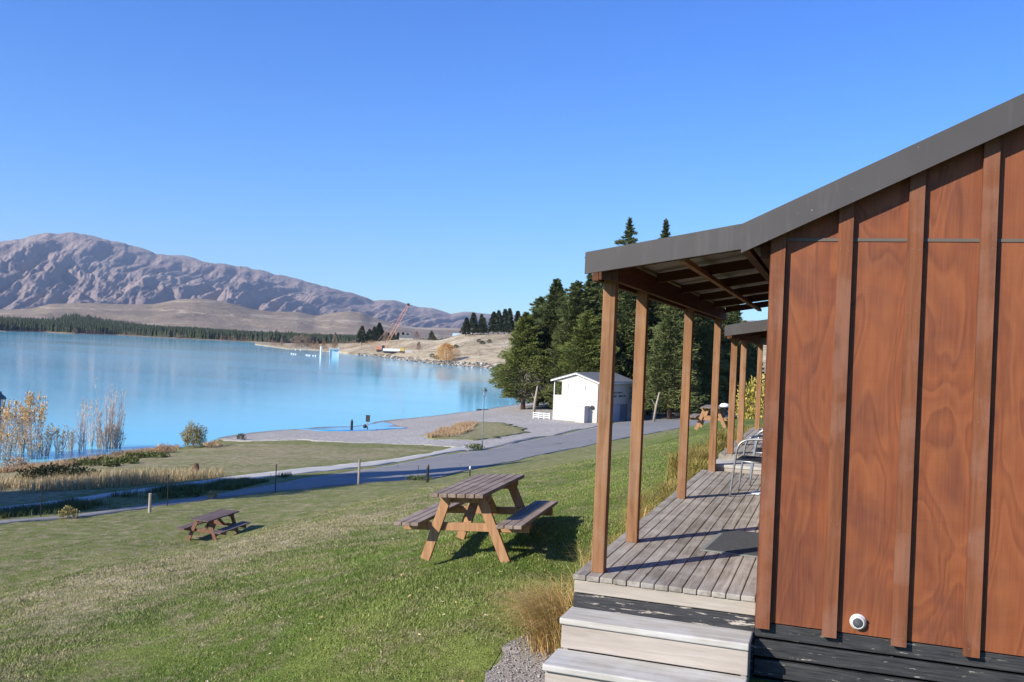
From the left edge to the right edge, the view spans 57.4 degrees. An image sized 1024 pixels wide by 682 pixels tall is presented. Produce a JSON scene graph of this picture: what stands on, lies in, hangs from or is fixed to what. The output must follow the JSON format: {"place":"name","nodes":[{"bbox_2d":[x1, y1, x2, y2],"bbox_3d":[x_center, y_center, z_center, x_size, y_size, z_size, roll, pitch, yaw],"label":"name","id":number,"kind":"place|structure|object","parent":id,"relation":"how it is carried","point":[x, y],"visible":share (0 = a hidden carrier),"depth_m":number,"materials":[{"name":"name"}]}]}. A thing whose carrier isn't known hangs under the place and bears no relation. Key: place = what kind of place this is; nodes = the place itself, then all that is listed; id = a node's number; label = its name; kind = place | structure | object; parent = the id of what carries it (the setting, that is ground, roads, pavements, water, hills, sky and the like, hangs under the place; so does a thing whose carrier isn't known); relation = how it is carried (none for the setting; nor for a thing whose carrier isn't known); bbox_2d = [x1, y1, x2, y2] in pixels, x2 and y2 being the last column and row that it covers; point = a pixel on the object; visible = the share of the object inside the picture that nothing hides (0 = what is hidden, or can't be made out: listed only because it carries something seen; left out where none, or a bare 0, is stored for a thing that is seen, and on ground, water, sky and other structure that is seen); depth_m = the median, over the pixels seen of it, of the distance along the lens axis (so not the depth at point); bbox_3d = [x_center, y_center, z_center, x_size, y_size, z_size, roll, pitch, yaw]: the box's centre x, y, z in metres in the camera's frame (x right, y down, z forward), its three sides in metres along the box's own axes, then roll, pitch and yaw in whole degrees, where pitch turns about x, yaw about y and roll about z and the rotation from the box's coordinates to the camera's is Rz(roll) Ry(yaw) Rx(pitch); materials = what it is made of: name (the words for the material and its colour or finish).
{"place":"outdoors","nodes":[
{"label":"outdoors","id":0,"kind":"place"},
{"bbox_2d":[0,465,225,494],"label":"tall dry grass","id":1,"kind":"structure","parent":0,"point":[105,479],"depth_m":44.19,"materials":[{"name":"plant"}]},
{"bbox_2d":[0,330,279,342],"bbox_3d":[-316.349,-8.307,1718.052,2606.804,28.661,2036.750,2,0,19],"label":"shore","id":2,"kind":"structure","parent":0,"point":[129,335],"depth_m":1155.05,"materials":[{"name":"beige soil"}]},
{"bbox_2d":[21,326,346,342],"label":"shore scrub","id":3,"kind":"object","parent":2,"relation":"on","point":[244,338],"visible":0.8,"depth_m":1135.87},
{"bbox_2d":[0,313,444,343],"bbox_3d":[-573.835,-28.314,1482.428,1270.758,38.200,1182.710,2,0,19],"label":"pine forest","id":4,"kind":"object","parent":2,"relation":"on","point":[68,323],"visible":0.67,"depth_m":1198.47,"materials":[{"name":"plant"}]},
{"bbox_2d":[0,331,525,466],"bbox_3d":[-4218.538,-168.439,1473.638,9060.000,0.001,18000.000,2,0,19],"label":"lake","id":5,"kind":"structure","parent":0,"point":[174,387],"depth_m":159.09,"materials":[{"name":"teal liquid"}]},
{"bbox_2d":[0,397,27,456],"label":"leafy sapling","id":6,"kind":"object","parent":5,"relation":"in","point":[8,419],"visible":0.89,"depth_m":63.00,"materials":[{"name":"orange plant"}]},
{"bbox_2d":[62,428,77,449],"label":"leafy sapling","id":7,"kind":"object","parent":5,"relation":"in","point":[71,442],"visible":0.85,"depth_m":67.81,"materials":[{"name":"orange plant"}]},
{"bbox_2d":[92,406,102,447],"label":"bare sapling","id":8,"kind":"object","parent":5,"relation":"in","point":[96,441],"visible":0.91,"depth_m":69.82,"materials":[{"name":"orange plant"}]},
{"bbox_2d":[303,421,405,430],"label":"beach pool","id":9,"kind":"structure","parent":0,"point":[382,425],"depth_m":93.39,"materials":[{"name":"liquid"}]},
{"bbox_2d":[0,298,740,341],"bbox_3d":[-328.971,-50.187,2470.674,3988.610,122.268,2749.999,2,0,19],"label":"foothills","id":10,"kind":"structure","parent":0,"point":[199,313],"depth_m":2649.35,"materials":[{"name":"brown soil"}]},
{"bbox_2d":[0,232,757,327],"bbox_3d":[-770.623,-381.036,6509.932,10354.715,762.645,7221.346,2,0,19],"label":"mountain range","id":11,"kind":"structure","parent":0,"point":[42,269],"depth_m":6466.32,"materials":[{"name":"stone"}]},
{"bbox_2d":[0,403,762,523],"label":"road","id":12,"kind":"structure","parent":0,"point":[440,466],"depth_m":55.15,"materials":[{"name":"asphalt"}]},
{"bbox_2d":[0,377,799,681],"bbox_3d":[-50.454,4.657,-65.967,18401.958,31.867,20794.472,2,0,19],"label":"ground","id":13,"kind":"structure","parent":0,"point":[257,510],"depth_m":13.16,"materials":[{"name":"plant"}]},
{"bbox_2d":[0,425,15,459],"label":"leafy sapling","id":14,"kind":"object","parent":13,"relation":"on","point":[2,439],"visible":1,"depth_m":61.77,"materials":[{"name":"orange plant"}]},
{"bbox_2d":[0,455,28,467],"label":"shrub","id":15,"kind":"object","parent":13,"relation":"on","point":[17,459],"visible":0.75,"depth_m":54.79,"materials":[{"name":"plant"}]},
{"bbox_2d":[11,390,38,452],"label":"leafy sapling","id":16,"kind":"object","parent":13,"relation":"on","point":[19,434],"visible":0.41,"depth_m":65.26,"materials":[{"name":"orange plant"}]},
{"bbox_2d":[19,391,47,458],"bbox_3d":[-32.169,5.741,62.893,1.775,4.919,1.914,3,0,-26],"label":"leafy sapling","id":17,"kind":"object","parent":13,"relation":"on","point":[40,416],"visible":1,"depth_m":62.68,"materials":[{"name":"orange plant"}]},
{"bbox_2d":[14,464,63,482],"bbox_3d":[-23.110,6.533,46.230,2.451,0.875,2.401,2,0,19],"label":"shrub","id":18,"kind":"object","parent":13,"relation":"on","point":[26,471],"visible":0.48,"depth_m":45.61,"materials":[{"name":"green plant"}]},
{"bbox_2d":[33,424,55,455],"bbox_3d":[-32.239,6.956,64.490,1.270,2.508,1.672,3,0,-16],"label":"leafy sapling","id":19,"kind":"object","parent":13,"relation":"on","point":[48,443],"visible":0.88,"depth_m":64.58,"materials":[{"name":"orange plant"}]},
{"bbox_2d":[31,462,83,478],"bbox_3d":[-22.579,6.468,46.312,2.649,0.957,2.584,2,0,19],"label":"shrub","id":20,"kind":"object","parent":13,"relation":"on","point":[62,468],"visible":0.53,"depth_m":45.92,"materials":[{"name":"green plant"}]},
{"bbox_2d":[48,422,69,452],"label":"leafy sapling","id":21,"kind":"object","parent":13,"relation":"on","point":[57,444],"visible":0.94,"depth_m":66.08,"materials":[{"name":"orange plant"}]},
{"bbox_2d":[58,505,81,519],"bbox_3d":[-15.648,6.053,33.002,0.800,0.486,0.755,2,0,19],"label":"shrub","id":22,"kind":"object","parent":13,"relation":"on","point":[71,510],"visible":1,"depth_m":32.96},
{"bbox_2d":[73,397,89,451],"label":"bare sapling","id":23,"kind":"object","parent":13,"relation":"on","point":[80,438],"visible":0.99,"depth_m":67.48,"materials":[{"name":"orange plant"}]},
{"bbox_2d":[65,465,100,478],"bbox_3d":[-21.172,6.503,45.955,1.722,0.852,1.719,2,0,44],"label":"shrub","id":24,"kind":"object","parent":13,"relation":"on","point":[76,471],"visible":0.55,"depth_m":45.69,"materials":[{"name":"green plant"}]},
{"bbox_2d":[79,402,91,449],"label":"bare sapling","id":25,"kind":"object","parent":13,"relation":"on","point":[83,433],"visible":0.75,"depth_m":68.31,"materials":[{"name":"orange plant"}]},
{"bbox_2d":[0,444,179,472],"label":"shore dry grass","id":26,"kind":"structure","parent":13,"relation":"on","point":[5,469],"depth_m":60.24,"materials":[{"name":"plant"}]},
{"bbox_2d":[85,400,98,445],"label":"bare sapling","id":27,"kind":"object","parent":13,"relation":"on","point":[92,430],"visible":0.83,"depth_m":70.72,"materials":[{"name":"orange plant"}]},
{"bbox_2d":[80,458,105,466],"bbox_3d":[-24.853,7.174,55.623,1.465,0.589,1.505,2,0,19],"label":"shrub","id":28,"kind":"object","parent":13,"relation":"on","point":[92,461],"visible":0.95,"depth_m":55.41,"materials":[{"name":"green plant"}]},
{"bbox_2d":[94,423,114,448],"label":"leafy sapling","id":29,"kind":"object","parent":13,"relation":"on","point":[104,442],"visible":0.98,"depth_m":69.56,"materials":[{"name":"orange plant"}]},
{"bbox_2d":[92,379,124,448],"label":"bare sapling","id":30,"kind":"object","parent":13,"relation":"on","point":[110,418],"visible":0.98,"depth_m":69.77,"materials":[{"name":"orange plant"}]},
{"bbox_2d":[103,459,123,466],"bbox_3d":[-23.038,7.033,53.833,1.168,0.487,1.026,2,0,19],"label":"shrub","id":31,"kind":"object","parent":13,"relation":"on","point":[116,463],"visible":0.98,"depth_m":53.76,"materials":[{"name":"green plant"}]},
{"bbox_2d":[105,388,126,447],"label":"bare sapling","id":32,"kind":"object","parent":13,"relation":"on","point":[120,422],"visible":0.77,"depth_m":70.62,"materials":[{"name":"orange plant"}]},
{"bbox_2d":[112,424,125,447],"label":"leafy sapling","id":33,"kind":"object","parent":13,"relation":"on","point":[117,441],"visible":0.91,"depth_m":70.54,"materials":[{"name":"orange plant"}]},
{"bbox_2d":[119,456,139,463],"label":"shrub","id":34,"kind":"object","parent":13,"relation":"on","point":[126,459],"visible":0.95,"depth_m":55.62,"materials":[{"name":"green plant"}]},
{"bbox_2d":[0,471,291,518],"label":"verge weeds","id":35,"kind":"object","parent":13,"relation":"on","point":[229,484],"visible":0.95,"depth_m":39.30,"materials":[{"name":"green plant"}]},
{"bbox_2d":[151,451,169,457],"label":"shrub","id":36,"kind":"object","parent":13,"relation":"on","point":[163,454],"visible":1,"depth_m":60.63,"materials":[{"name":"green plant"}]},
{"bbox_2d":[155,442,177,452],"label":"shrub","id":37,"kind":"object","parent":13,"relation":"on","point":[160,448],"visible":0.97,"depth_m":66.11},
{"bbox_2d":[155,490,181,497],"bbox_3d":[-14.170,6.373,38.985,1.166,0.348,0.999,2,0,19],"label":"shrub","id":38,"kind":"object","parent":13,"relation":"on","point":[163,493],"visible":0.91,"depth_m":38.86,"materials":[{"name":"green plant"}]},
{"bbox_2d":[179,488,205,496],"bbox_3d":[-13.418,6.349,39.272,1.076,0.397,1.053,3,0,-8],"label":"shrub","id":39,"kind":"object","parent":13,"relation":"on","point":[198,492],"visible":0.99,"depth_m":39.16,"materials":[{"name":"green plant"}]},
{"bbox_2d":[179,420,208,447],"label":"shrub","id":40,"kind":"object","parent":13,"relation":"on","point":[198,435],"visible":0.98,"depth_m":71.41,"materials":[{"name":"plant"}]},
{"bbox_2d":[175,509,250,539],"bbox_3d":[-9.573,5.977,30.080,1.555,0.786,1.969,4,0,12],"label":"picnic table","id":41,"kind":"object","parent":13,"relation":"on","point":[211,519],"visible":0.95,"depth_m":29.68,"materials":[{"name":"wood"}]},
{"bbox_2d":[201,439,224,447],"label":"shrub","id":42,"kind":"object","parent":13,"relation":"on","point":[213,443],"visible":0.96,"depth_m":70.77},
{"bbox_2d":[1,446,478,508],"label":"footpath","id":43,"kind":"structure","parent":13,"relation":"on","point":[325,468],"depth_m":51.94,"materials":[{"name":"concrete"}]},
{"bbox_2d":[464,443,484,449],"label":"shrub","id":44,"kind":"object","parent":13,"relation":"on","point":[470,446],"visible":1,"depth_m":67.24,"materials":[{"name":"green plant"}]},
{"bbox_2d":[419,422,530,440],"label":"grass mound","id":45,"kind":"object","parent":13,"relation":"on","point":[495,429],"depth_m":84.12,"materials":[{"name":"plant"}]},
{"bbox_2d":[425,421,477,437],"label":"dry grass","id":46,"kind":"structure","parent":45,"relation":"on","point":[456,429],"depth_m":84.15,"materials":[{"name":"plant"}]},
{"bbox_2d":[394,474,557,562],"bbox_3d":[-0.360,2.045,10.860,1.440,0.786,1.790,-1,-1,15],"label":"picnic table","id":47,"kind":"object","parent":13,"relation":"on","point":[474,491],"visible":0.98,"depth_m":10.35,"materials":[{"name":"wood"}]},
{"bbox_2d":[481,387,486,449],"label":"street lamp","id":48,"kind":"object","parent":13,"relation":"on","point":[484,390],"visible":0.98,"depth_m":67.39,"materials":[{"name":"metal"}]},
{"bbox_2d":[484,629,555,681],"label":"gravel patch","id":49,"kind":"object","parent":13,"relation":"on","point":[522,677],"visible":0.24,"depth_m":6.76,"materials":[{"name":"gravel"}]},
{"bbox_2d":[463,570,573,661],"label":"tussock grass","id":50,"kind":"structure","parent":49,"relation":"on","point":[543,619],"depth_m":6.95,"materials":[{"name":"plant"}]},
{"bbox_2d":[486,636,552,681],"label":"gravel stones","id":51,"kind":"object","parent":49,"relation":"on","point":[515,668],"visible":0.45,"depth_m":6.74,"materials":[{"name":"gravel"}]},
{"bbox_2d":[488,311,553,409],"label":"conifer tree","id":52,"kind":"object","parent":13,"relation":"on","point":[525,369],"visible":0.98,"depth_m":119.56,"materials":[{"name":"plant"}]},
{"bbox_2d":[498,296,546,405],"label":"conifer tree","id":53,"kind":"object","parent":13,"relation":"on","point":[540,300],"visible":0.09,"depth_m":130.56,"materials":[{"name":"plant"}]},
{"bbox_2d":[501,278,566,407],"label":"conifer tree","id":54,"kind":"object","parent":13,"relation":"on","point":[549,320],"visible":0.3,"depth_m":122.83,"materials":[{"name":"plant"}]},
{"bbox_2d":[526,280,595,409],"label":"conifer tree","id":55,"kind":"object","parent":13,"relation":"on","point":[576,302],"visible":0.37,"depth_m":116.84,"materials":[{"name":"plant"}]},
{"bbox_2d":[549,273,599,387],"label":"conifer tree","id":56,"kind":"object","parent":13,"relation":"on","point":[589,283],"visible":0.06,"depth_m":121.32,"materials":[{"name":"plant"}]},
{"bbox_2d":[551,309,628,394],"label":"conifer tree","id":57,"kind":"object","parent":13,"relation":"on","point":[583,351],"visible":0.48,"depth_m":111.57,"materials":[{"name":"plant"}]},
{"bbox_2d":[551,372,632,422],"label":"boat shed","id":58,"kind":"object","parent":13,"relation":"on","point":[577,400],"visible":0.78,"depth_m":101.03,"materials":[{"name":"paint"}]},
{"bbox_2d":[592,281,603,307],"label":"conifer tree","id":59,"kind":"object","parent":13,"relation":"on","point":[599,286],"visible":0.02,"depth_m":125.86,"materials":[{"name":"plant"}]},
{"bbox_2d":[593,284,632,371],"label":"conifer tree","id":60,"kind":"object","parent":13,"relation":"on","point":[598,308],"visible":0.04,"depth_m":118.50,"materials":[{"name":"plant"}]},
{"bbox_2d":[593,217,660,398],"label":"conifer tree","id":61,"kind":"object","parent":13,"relation":"on","point":[628,239],"visible":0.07,"depth_m":118.92,"materials":[{"name":"plant"}]},
{"bbox_2d":[617,497,660,516],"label":"tussock grass","id":62,"kind":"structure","parent":13,"relation":"on","point":[648,507],"depth_m":11.18,"materials":[{"name":"beige plant"}]},
{"bbox_2d":[615,242,673,415],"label":"conifer tree","id":63,"kind":"object","parent":13,"relation":"on","point":[623,315],"visible":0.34,"depth_m":114.44,"materials":[{"name":"plant"}]},
{"bbox_2d":[542,607,752,681],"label":"timber steps","id":64,"kind":"structure","parent":13,"relation":"on","point":[713,648],"depth_m":6.01,"materials":[{"name":"wood"}]},
{"bbox_2d":[619,299,697,408],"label":"conifer tree","id":65,"kind":"object","parent":13,"relation":"on","point":[659,313],"visible":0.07,"depth_m":116.48,"materials":[{"name":"plant"}]},
{"bbox_2d":[644,480,676,503],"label":"tussock grass","id":66,"kind":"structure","parent":13,"relation":"on","point":[665,488],"depth_m":12.94,"materials":[{"name":"beige plant"}]},
{"bbox_2d":[658,218,670,305],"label":"conifer tree","id":67,"kind":"object","parent":13,"relation":"on","point":[665,232],"visible":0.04,"depth_m":124.31,"materials":[{"name":"plant"}]},
{"bbox_2d":[629,305,709,418],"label":"conifer tree","id":68,"kind":"object","parent":13,"relation":"on","point":[670,352],"visible":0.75,"depth_m":103.47,"materials":[{"name":"plant"}]},
{"bbox_2d":[658,311,737,413],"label":"conifer tree","id":69,"kind":"object","parent":13,"relation":"on","point":[703,327],"visible":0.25,"depth_m":108.07,"materials":[{"name":"plant"}]},
{"bbox_2d":[690,405,737,429],"bbox_3d":[7.077,2.707,32.998,1.584,0.825,1.790,0,-1,18],"label":"picnic table","id":70,"kind":"object","parent":13,"relation":"on","point":[702,417],"visible":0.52,"depth_m":32.52,"materials":[{"name":"wood"}]},
{"bbox_2d":[707,307,756,407],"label":"conifer tree","id":71,"kind":"object","parent":13,"relation":"on","point":[729,320],"visible":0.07,"depth_m":115.61,"materials":[{"name":"plant"}]},
{"bbox_2d":[719,319,767,456],"bbox_3d":[7.877,0.316,14.780,8.298,4.458,5.876,2,0,19],"label":"cabin","id":72,"kind":"object","parent":13,"relation":"on","point":[752,332],"visible":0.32,"depth_m":14.51,"materials":[{"name":"brown wood"}]},
{"bbox_2d":[727,305,761,388],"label":"conifer tree","id":73,"kind":"object","parent":13,"relation":"on","point":[741,320],"visible":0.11,"depth_m":123.86,"materials":[{"name":"plant"}]},
{"bbox_2d":[727,373,764,418],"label":"shrub","id":74,"kind":"object","parent":13,"relation":"on","point":[750,401],"visible":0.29,"depth_m":68.97,"materials":[{"name":"plant"}]},
{"bbox_2d":[747,344,764,382],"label":"conifer tree","id":75,"kind":"object","parent":13,"relation":"on","point":[754,355],"visible":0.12,"depth_m":134.85,"materials":[{"name":"plant"}]},
{"bbox_2d":[573,93,1023,681],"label":"cabin","id":76,"kind":"object","parent":13,"relation":"on","point":[883,513],"visible":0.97,"depth_m":5.90,"materials":[{"name":"brown wood"}]},
{"bbox_2d":[700,529,758,557],"bbox_3d":[1.951,1.692,7.859,0.540,0.016,1.020,2,0,23],"label":"doormat","id":77,"kind":"object","parent":76,"relation":"on","point":[734,542],"visible":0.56,"depth_m":7.75,"materials":[{"name":"rubber"}]},
{"bbox_2d":[716,455,760,474],"bbox_3d":[3.369,1.872,12.946,1.130,0.435,0.765,2,0,19],"label":"deck landing","id":78,"kind":"object","parent":76,"relation":"attached to","point":[724,462],"visible":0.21,"depth_m":12.74,"materials":[{"name":"wood"}]},
{"bbox_2d":[728,435,762,496],"bbox_3d":[2.810,1.375,10.574,0.589,0.760,0.586,2,0,23],"label":"bistro chair","id":79,"kind":"object","parent":76,"relation":"on","point":[749,459],"visible":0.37,"depth_m":10.43,"materials":[{"name":"grey metal"}]},
{"bbox_2d":[749,430,762,485],"bbox_3d":[3.257,1.400,11.619,0.589,0.760,0.586,2,0,14],"label":"bistro chair","id":80,"kind":"object","parent":76,"relation":"on","point":[756,449],"visible":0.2,"depth_m":11.40,"materials":[{"name":"grey metal"}]},
{"bbox_2d":[218,401,623,450],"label":"beach","id":81,"kind":"structure","parent":0,"point":[415,428],"depth_m":87.41,"materials":[{"name":"gravel"}]},
{"bbox_2d":[255,333,766,372],"bbox_3d":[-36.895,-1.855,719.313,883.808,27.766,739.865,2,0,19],"label":"lake point","id":82,"kind":"structure","parent":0,"point":[488,355],"depth_m":472.41,"materials":[{"name":"beige soil"}]},
{"bbox_2d":[271,337,433,353],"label":"point scrub","id":83,"kind":"object","parent":82,"relation":"on","point":[367,345],"visible":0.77,"depth_m":570.56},
{"bbox_2d":[356,326,367,344],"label":"pine tree","id":84,"kind":"object","parent":82,"relation":"on","point":[361,334],"visible":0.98,"depth_m":630.50,"materials":[{"name":"green plant"}]},
{"bbox_2d":[374,323,385,339],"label":"pine tree","id":85,"kind":"object","parent":82,"relation":"on","point":[380,331],"visible":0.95,"depth_m":632.42,"materials":[{"name":"green plant"}]},
{"bbox_2d":[382,345,399,352],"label":"truck","id":86,"kind":"object","parent":82,"relation":"on","point":[386,350],"visible":0.74,"depth_m":484.42,"materials":[{"name":"white paint"}]},
{"bbox_2d":[375,303,409,351],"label":"crane","id":87,"kind":"object","parent":82,"relation":"on","point":[380,347],"visible":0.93,"depth_m":519.89,"materials":[{"name":"orange paint"}]},
{"bbox_2d":[357,353,500,368],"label":"shore rocks","id":88,"kind":"object","parent":82,"relation":"on","point":[475,364],"visible":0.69,"depth_m":388.37,"materials":[{"name":"stone"}]},
{"bbox_2d":[434,343,459,360],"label":"willow tree","id":89,"kind":"object","parent":82,"relation":"on","point":[447,347],"visible":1,"depth_m":386.83,"materials":[{"name":"plant"}]},
{"bbox_2d":[459,317,470,335],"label":"pine tree","id":90,"kind":"object","parent":82,"relation":"on","point":[464,328],"visible":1,"depth_m":503.70,"materials":[{"name":"green plant"}]},
{"bbox_2d":[465,312,478,334],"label":"pine tree","id":91,"kind":"object","parent":82,"relation":"on","point":[473,321],"visible":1,"depth_m":503.69,"materials":[{"name":"green plant"}]},
{"bbox_2d":[477,314,486,334],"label":"pine tree","id":92,"kind":"object","parent":82,"relation":"on","point":[481,319],"visible":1,"depth_m":503.87,"materials":[{"name":"green plant"}]},
{"bbox_2d":[487,311,499,333],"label":"pine tree","id":93,"kind":"object","parent":82,"relation":"on","point":[491,319],"visible":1,"depth_m":503.78,"materials":[{"name":"green plant"}]},
{"bbox_2d":[491,310,504,331],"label":"pine tree","id":94,"kind":"object","parent":82,"relation":"on","point":[499,317],"visible":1,"depth_m":503.60,"materials":[{"name":"green plant"}]},
{"bbox_2d":[499,309,510,333],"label":"pine tree","id":95,"kind":"object","parent":82,"relation":"on","point":[504,319],"visible":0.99,"depth_m":503.72,"materials":[{"name":"green plant"}]},
{"bbox_2d":[503,308,513,333],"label":"pine tree","id":96,"kind":"object","parent":82,"relation":"on","point":[510,321],"visible":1,"depth_m":504.04,"materials":[{"name":"green plant"}]},
{"bbox_2d":[0,0,1023,320],"label":"sky","id":97,"kind":"structure","parent":0,"point":[449,156],"materials":[{"name":"blue"}]},
{"bbox_2d":[608,505,655,532],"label":"tussock grass","id":98,"kind":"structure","parent":0,"point":[641,515],"depth_m":10.61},
{"bbox_2d":[609,484,664,511],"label":"tussock grass","id":99,"kind":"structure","parent":0,"point":[649,498],"depth_m":11.77,"materials":[{"name":"yellow plant"}]},
{"bbox_2d":[659,448,707,485],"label":"tussock grass","id":100,"kind":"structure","parent":0,"point":[673,466],"depth_m":15.33,"materials":[{"name":"yellow plant"}]},
{"bbox_2d":[668,468,700,485],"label":"tussock grass","id":101,"kind":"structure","parent":0,"point":[690,475],"depth_m":14.07,"materials":[{"name":"yellow plant"}]},
{"bbox_2d":[675,457,708,474],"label":"tussock grass","id":102,"kind":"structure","parent":0,"point":[694,468],"depth_m":14.64,"materials":[{"name":"yellow plant"}]},
{"bbox_2d":[688,444,720,469],"bbox_3d":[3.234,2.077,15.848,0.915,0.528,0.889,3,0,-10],"label":"tussock grass","id":103,"kind":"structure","parent":0,"point":[703,456],"depth_m":15.79,"materials":[{"name":"yellow plant"}]},
{"bbox_2d":[701,438,726,458],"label":"tussock grass","id":104,"kind":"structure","parent":0,"point":[718,449],"depth_m":17.59,"materials":[{"name":"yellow plant"}]},
{"bbox_2d":[704,427,735,451],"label":"tussock grass","id":105,"kind":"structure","parent":0,"point":[721,437],"depth_m":19.25,"materials":[{"name":"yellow plant"}]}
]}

